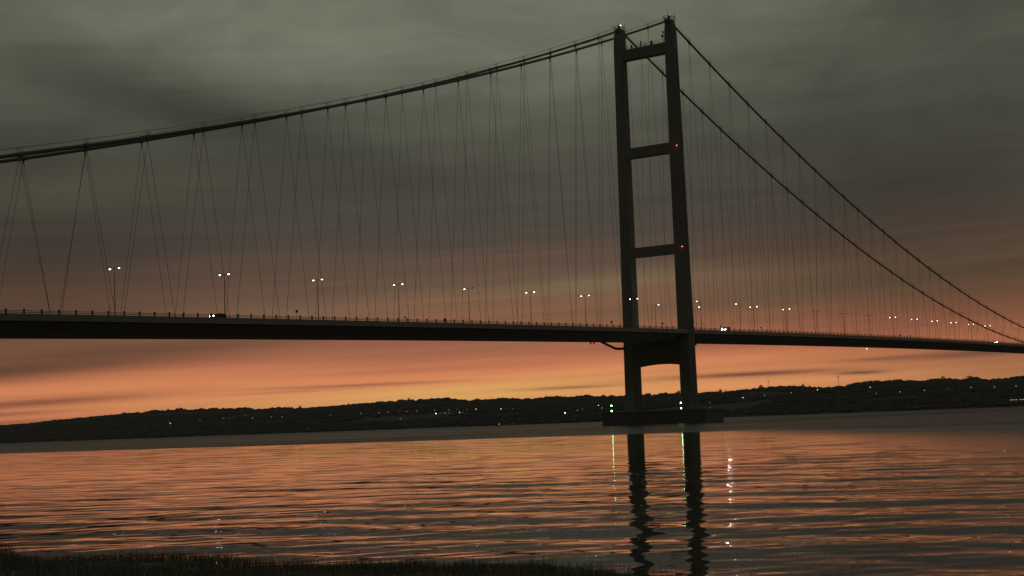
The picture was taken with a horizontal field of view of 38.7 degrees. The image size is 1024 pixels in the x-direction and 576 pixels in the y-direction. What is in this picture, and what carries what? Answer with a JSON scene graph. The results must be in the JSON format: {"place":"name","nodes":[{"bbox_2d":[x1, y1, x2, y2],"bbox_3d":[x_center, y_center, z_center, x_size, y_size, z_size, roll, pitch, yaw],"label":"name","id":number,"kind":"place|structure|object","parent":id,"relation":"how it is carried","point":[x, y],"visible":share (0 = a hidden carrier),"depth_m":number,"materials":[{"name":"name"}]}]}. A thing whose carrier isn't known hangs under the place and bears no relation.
{"place":"outdoors","nodes":[
{"label":"outdoors","id":0,"kind":"place"},
{"bbox_2d":[0,539,699,575],"bbox_3d":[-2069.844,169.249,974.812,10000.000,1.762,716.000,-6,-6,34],"label":"bank","id":1,"kind":"structure","parent":0,"point":[174,568],"depth_m":23.32,"materials":[{"name":"plant"}]},
{"bbox_2d":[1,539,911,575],"bbox_3d":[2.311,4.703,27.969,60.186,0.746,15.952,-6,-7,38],"label":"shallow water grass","id":2,"kind":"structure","parent":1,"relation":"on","point":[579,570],"depth_m":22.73,"materials":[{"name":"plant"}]},
{"bbox_2d":[0,415,1023,575],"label":"river water","id":3,"kind":"structure","parent":0,"point":[933,497],"depth_m":43.71,"materials":[{"name":"orange liquid"}]},
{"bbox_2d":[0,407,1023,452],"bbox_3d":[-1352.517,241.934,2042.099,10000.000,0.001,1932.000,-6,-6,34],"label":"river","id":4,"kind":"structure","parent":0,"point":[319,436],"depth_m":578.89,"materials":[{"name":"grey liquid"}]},
{"bbox_2d":[0,8,1023,425],"bbox_3d":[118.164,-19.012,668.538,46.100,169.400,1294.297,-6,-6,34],"label":"suspension bridge","id":5,"kind":"structure","parent":4,"relation":"on","point":[644,346],"depth_m":558.31,"materials":[{"name":"metal"}]},
{"bbox_2d":[109,267,119,314],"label":"street lamp","id":6,"kind":"object","parent":5,"relation":"on","point":[114,285],"visible":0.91,"depth_m":346.37,"materials":[{"name":"metal"}]},
{"bbox_2d":[209,313,226,317],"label":"car","id":7,"kind":"object","parent":5,"relation":"on","point":[219,314],"visible":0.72,"depth_m":360.43,"materials":[{"name":"blue paint"}]},
{"bbox_2d":[219,273,229,313],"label":"street lamp","id":8,"kind":"object","parent":5,"relation":"on","point":[224,292],"visible":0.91,"depth_m":376.33,"materials":[{"name":"metal"}]},
{"bbox_2d":[313,278,322,319],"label":"street lamp","id":9,"kind":"object","parent":5,"relation":"on","point":[318,302],"visible":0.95,"depth_m":406.30,"materials":[{"name":"metal"}]},
{"bbox_2d":[393,283,402,318],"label":"street lamp","id":10,"kind":"object","parent":5,"relation":"on","point":[398,295],"visible":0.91,"depth_m":436.68,"materials":[{"name":"metal"}]},
{"bbox_2d":[0,384,1023,443],"bbox_3d":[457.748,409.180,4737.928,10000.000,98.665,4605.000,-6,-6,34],"label":"hills","id":11,"kind":"structure","parent":0,"point":[404,417],"depth_m":2566.92,"materials":[{"name":"black plant"}]},
{"bbox_2d":[0,378,1023,442],"bbox_3d":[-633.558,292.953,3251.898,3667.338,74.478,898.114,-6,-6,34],"label":"hillside trees","id":12,"kind":"object","parent":11,"relation":"on","point":[844,399],"visible":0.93,"depth_m":2739.43,"materials":[{"name":"plant"}]},
{"bbox_2d":[121,375,1023,413],"bbox_3d":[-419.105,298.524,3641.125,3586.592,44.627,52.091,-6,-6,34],"label":"wood","id":13,"kind":"object","parent":11,"relation":"on","point":[676,393],"visible":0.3,"depth_m":3248.57,"materials":[{"name":"black plant"}]},
{"bbox_2d":[0,0,1023,424],"label":"sky","id":14,"kind":"structure","parent":0,"point":[913,110],"materials":[{"name":"grey"}]}
]}

